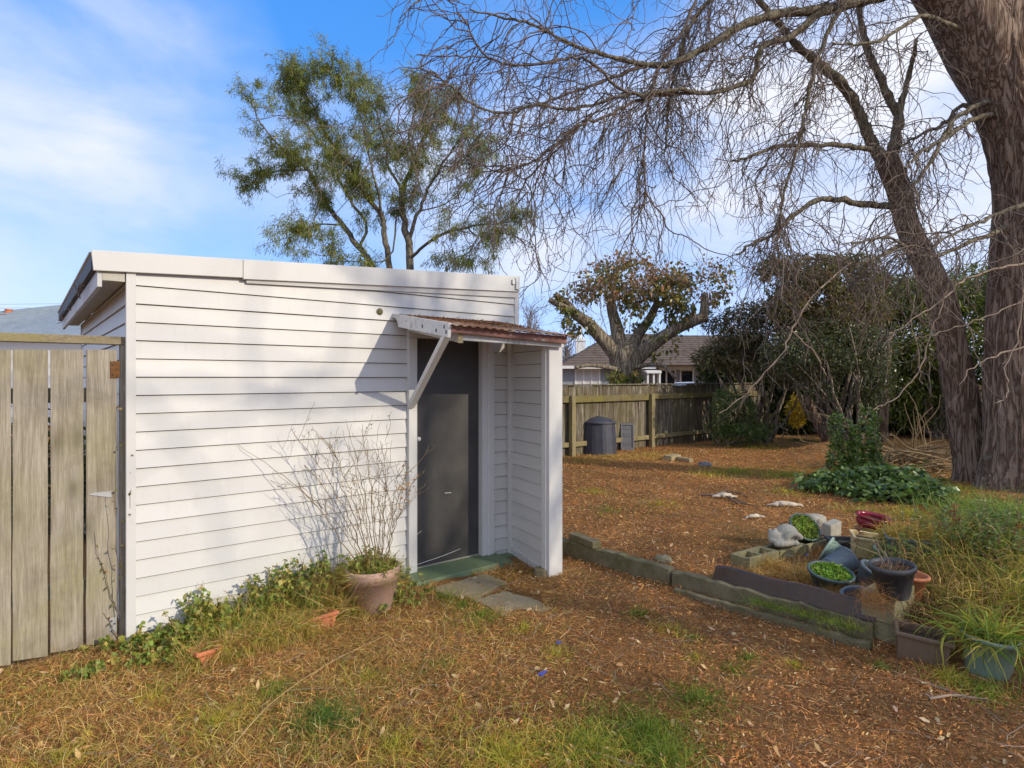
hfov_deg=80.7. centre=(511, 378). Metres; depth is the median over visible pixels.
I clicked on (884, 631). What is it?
corner block
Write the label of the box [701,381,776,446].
fern shrub
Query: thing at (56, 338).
boundary fence
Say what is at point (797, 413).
yellow shrub
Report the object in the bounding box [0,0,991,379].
sky
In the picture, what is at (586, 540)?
paver block
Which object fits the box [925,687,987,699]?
fallen branch
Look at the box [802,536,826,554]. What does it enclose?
hollow block
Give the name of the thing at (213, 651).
terracotta trough
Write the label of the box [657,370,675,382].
window
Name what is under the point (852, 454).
laurel shrub
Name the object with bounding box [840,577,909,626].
dead tuft
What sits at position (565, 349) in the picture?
bare tree
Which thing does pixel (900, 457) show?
branch pile
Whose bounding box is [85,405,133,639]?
creeper
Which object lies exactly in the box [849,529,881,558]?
yellow planter
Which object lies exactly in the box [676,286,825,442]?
spreading shrub
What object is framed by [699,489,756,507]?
fallen branch
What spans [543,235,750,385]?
pollarded tree
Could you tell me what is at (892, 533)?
straw grass
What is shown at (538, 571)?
concrete block
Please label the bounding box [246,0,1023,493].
willow tree
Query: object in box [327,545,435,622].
pot weeds
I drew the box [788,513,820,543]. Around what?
tipped pot
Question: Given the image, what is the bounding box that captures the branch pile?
[789,394,951,477]
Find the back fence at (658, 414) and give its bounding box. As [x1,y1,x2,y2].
[562,383,775,456]
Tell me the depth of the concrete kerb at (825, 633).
4.17 m
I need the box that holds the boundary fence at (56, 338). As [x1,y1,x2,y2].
[0,332,124,635]
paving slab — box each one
[434,574,505,599]
[474,591,550,615]
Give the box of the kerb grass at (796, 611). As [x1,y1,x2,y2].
[735,589,872,638]
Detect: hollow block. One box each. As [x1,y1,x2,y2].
[731,546,778,570]
[762,543,805,559]
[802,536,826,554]
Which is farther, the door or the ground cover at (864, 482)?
the ground cover at (864, 482)
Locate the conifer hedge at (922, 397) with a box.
[850,261,986,438]
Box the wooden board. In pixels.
[712,565,875,621]
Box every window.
[575,369,599,383]
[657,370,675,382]
[680,370,693,381]
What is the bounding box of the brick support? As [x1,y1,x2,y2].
[855,526,877,532]
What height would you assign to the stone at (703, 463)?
0.157 m
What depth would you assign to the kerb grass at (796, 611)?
4.04 m
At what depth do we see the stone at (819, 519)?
6.52 m
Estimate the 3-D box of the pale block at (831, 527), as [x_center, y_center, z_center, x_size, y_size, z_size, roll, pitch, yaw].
[3.262,1.526,6.154,0.196,0.148,0.137,0,3,-29]
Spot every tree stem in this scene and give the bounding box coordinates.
[784,312,844,442]
[877,308,915,441]
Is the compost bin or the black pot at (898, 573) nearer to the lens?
the black pot at (898, 573)
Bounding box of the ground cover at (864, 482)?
[789,460,962,509]
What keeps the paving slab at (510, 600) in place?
on the ground at (760, 664)
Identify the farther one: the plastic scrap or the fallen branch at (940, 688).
the plastic scrap
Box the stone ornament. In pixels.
[768,524,802,546]
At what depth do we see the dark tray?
5.57 m
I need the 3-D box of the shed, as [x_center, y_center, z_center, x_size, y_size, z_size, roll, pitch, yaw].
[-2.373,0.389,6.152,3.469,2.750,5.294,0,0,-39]
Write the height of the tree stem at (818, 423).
3.130 m
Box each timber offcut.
[664,454,680,460]
[677,457,692,462]
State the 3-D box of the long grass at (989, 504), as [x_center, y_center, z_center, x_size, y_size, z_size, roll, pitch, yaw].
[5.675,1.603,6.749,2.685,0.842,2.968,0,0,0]
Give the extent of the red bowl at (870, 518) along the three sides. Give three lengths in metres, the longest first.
0.300 x 0.300 x 0.120 m
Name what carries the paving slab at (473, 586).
on the ground at (760, 664)
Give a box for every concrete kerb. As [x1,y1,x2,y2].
[562,537,674,585]
[672,570,874,641]
[673,587,872,650]
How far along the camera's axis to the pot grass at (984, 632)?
3.43 m
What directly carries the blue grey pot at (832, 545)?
on the ground at (760, 664)
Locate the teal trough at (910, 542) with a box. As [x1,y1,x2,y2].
[881,528,943,569]
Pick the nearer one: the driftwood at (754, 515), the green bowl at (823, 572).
the green bowl at (823, 572)
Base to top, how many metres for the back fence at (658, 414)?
1.775 m
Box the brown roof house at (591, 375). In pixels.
[562,325,778,386]
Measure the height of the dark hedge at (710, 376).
4.357 m
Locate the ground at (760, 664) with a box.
[0,386,1023,767]
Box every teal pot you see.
[873,545,885,556]
[960,627,1019,682]
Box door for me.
[417,339,477,566]
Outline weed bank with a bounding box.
[59,544,419,686]
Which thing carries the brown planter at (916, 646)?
on the ground at (760, 664)
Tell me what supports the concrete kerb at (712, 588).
on the ground at (760, 664)
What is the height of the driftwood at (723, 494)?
0.078 m
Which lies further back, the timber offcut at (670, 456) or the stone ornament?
the timber offcut at (670, 456)
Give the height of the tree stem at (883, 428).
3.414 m
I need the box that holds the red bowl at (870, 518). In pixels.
[855,510,892,531]
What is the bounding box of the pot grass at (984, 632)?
[896,591,1023,694]
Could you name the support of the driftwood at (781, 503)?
on the ground at (760, 664)
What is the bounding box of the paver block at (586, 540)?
[569,532,600,548]
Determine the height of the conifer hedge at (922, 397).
5.057 m
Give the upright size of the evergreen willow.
9.354 m
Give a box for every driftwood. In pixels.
[712,492,736,497]
[745,513,764,518]
[766,501,803,506]
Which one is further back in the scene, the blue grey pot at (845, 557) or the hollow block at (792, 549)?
the hollow block at (792, 549)
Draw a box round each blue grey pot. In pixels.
[818,537,841,559]
[821,546,859,573]
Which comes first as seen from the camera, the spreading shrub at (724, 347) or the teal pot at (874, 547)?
the teal pot at (874, 547)
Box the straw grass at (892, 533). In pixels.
[840,503,1014,559]
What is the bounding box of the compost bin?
[584,416,616,454]
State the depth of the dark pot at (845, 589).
4.27 m
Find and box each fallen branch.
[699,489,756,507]
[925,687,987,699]
[927,683,956,693]
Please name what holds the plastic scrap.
on the ground at (760, 664)
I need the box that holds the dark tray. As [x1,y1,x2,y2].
[824,536,850,549]
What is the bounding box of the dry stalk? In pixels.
[227,635,385,751]
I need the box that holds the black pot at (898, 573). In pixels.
[867,538,918,600]
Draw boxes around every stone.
[654,554,671,562]
[697,461,711,466]
[805,513,825,526]
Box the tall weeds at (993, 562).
[815,493,1023,693]
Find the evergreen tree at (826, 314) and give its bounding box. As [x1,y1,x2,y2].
[732,233,923,429]
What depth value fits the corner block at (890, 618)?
3.86 m
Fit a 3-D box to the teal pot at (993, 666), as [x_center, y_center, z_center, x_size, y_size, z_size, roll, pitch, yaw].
[2.736,1.593,3.460,0.278,0.235,0.278,3,0,0]
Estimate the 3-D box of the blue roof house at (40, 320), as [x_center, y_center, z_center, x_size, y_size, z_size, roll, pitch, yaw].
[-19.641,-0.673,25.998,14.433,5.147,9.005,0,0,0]
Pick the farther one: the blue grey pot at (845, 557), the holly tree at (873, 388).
the holly tree at (873, 388)
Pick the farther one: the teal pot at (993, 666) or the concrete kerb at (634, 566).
the concrete kerb at (634, 566)
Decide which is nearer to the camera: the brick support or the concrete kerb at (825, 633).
the concrete kerb at (825, 633)
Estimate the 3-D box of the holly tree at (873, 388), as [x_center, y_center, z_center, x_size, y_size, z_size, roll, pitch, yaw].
[6.992,-0.044,12.981,3.094,3.496,2.706,0,0,0]
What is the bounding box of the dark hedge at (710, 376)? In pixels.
[694,302,938,434]
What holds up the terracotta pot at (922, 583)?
on the ground at (760, 664)
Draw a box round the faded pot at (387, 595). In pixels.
[345,558,399,614]
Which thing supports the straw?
on the ground at (760, 664)
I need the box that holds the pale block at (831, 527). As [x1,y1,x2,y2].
[821,519,841,535]
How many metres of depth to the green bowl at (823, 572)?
4.57 m
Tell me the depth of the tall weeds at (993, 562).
4.35 m
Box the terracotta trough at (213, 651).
[185,608,338,668]
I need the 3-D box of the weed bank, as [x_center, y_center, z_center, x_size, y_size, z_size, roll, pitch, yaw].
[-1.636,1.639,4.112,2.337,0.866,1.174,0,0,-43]
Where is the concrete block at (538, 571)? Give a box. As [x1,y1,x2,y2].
[533,566,546,577]
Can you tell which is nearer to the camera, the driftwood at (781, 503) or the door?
the door
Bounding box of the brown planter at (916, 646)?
[893,619,954,667]
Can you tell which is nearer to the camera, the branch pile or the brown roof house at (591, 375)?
the branch pile
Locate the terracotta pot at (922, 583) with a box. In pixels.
[913,570,930,607]
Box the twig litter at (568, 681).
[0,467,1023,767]
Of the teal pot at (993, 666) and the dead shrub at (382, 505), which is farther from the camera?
the dead shrub at (382, 505)
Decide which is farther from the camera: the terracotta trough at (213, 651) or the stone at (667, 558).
the stone at (667, 558)
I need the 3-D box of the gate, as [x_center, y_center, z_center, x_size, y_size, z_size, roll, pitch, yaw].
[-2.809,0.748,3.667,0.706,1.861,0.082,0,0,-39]
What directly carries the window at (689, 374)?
in the brown roof house at (591, 375)
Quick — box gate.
[0,349,119,665]
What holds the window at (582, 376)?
in the brown roof house at (591, 375)
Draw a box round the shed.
[57,250,576,641]
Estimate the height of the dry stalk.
0.049 m
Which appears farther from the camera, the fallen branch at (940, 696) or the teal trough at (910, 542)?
the teal trough at (910, 542)
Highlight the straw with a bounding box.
[730,541,860,595]
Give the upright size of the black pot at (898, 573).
0.389 m
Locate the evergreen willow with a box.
[213,29,546,274]
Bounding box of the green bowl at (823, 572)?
[807,560,855,589]
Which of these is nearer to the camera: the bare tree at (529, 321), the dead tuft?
the dead tuft
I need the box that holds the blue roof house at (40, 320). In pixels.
[0,305,92,424]
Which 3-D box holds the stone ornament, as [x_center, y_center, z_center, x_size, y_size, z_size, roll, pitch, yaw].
[2.450,1.420,5.450,0.313,0.188,0.254,0,0,-9]
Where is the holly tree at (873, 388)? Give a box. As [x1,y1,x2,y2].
[757,305,911,444]
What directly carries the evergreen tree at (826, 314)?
on the ground at (760, 664)
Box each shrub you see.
[238,402,435,569]
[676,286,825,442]
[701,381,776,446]
[782,392,809,438]
[824,402,884,471]
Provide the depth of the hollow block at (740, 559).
5.17 m
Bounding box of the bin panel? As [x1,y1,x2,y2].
[620,423,633,450]
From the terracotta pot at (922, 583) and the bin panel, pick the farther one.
the bin panel
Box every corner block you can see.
[862,583,913,625]
[867,613,913,644]
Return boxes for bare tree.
[519,293,551,333]
[551,316,578,360]
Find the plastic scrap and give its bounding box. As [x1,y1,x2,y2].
[537,670,546,676]
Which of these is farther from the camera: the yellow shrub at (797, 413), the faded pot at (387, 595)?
the yellow shrub at (797, 413)
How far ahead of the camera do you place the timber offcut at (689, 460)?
11.64 m
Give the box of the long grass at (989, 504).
[879,479,1023,530]
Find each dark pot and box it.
[840,585,865,597]
[855,559,873,585]
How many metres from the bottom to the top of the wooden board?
0.128 m
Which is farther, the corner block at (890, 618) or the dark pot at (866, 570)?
the dark pot at (866, 570)

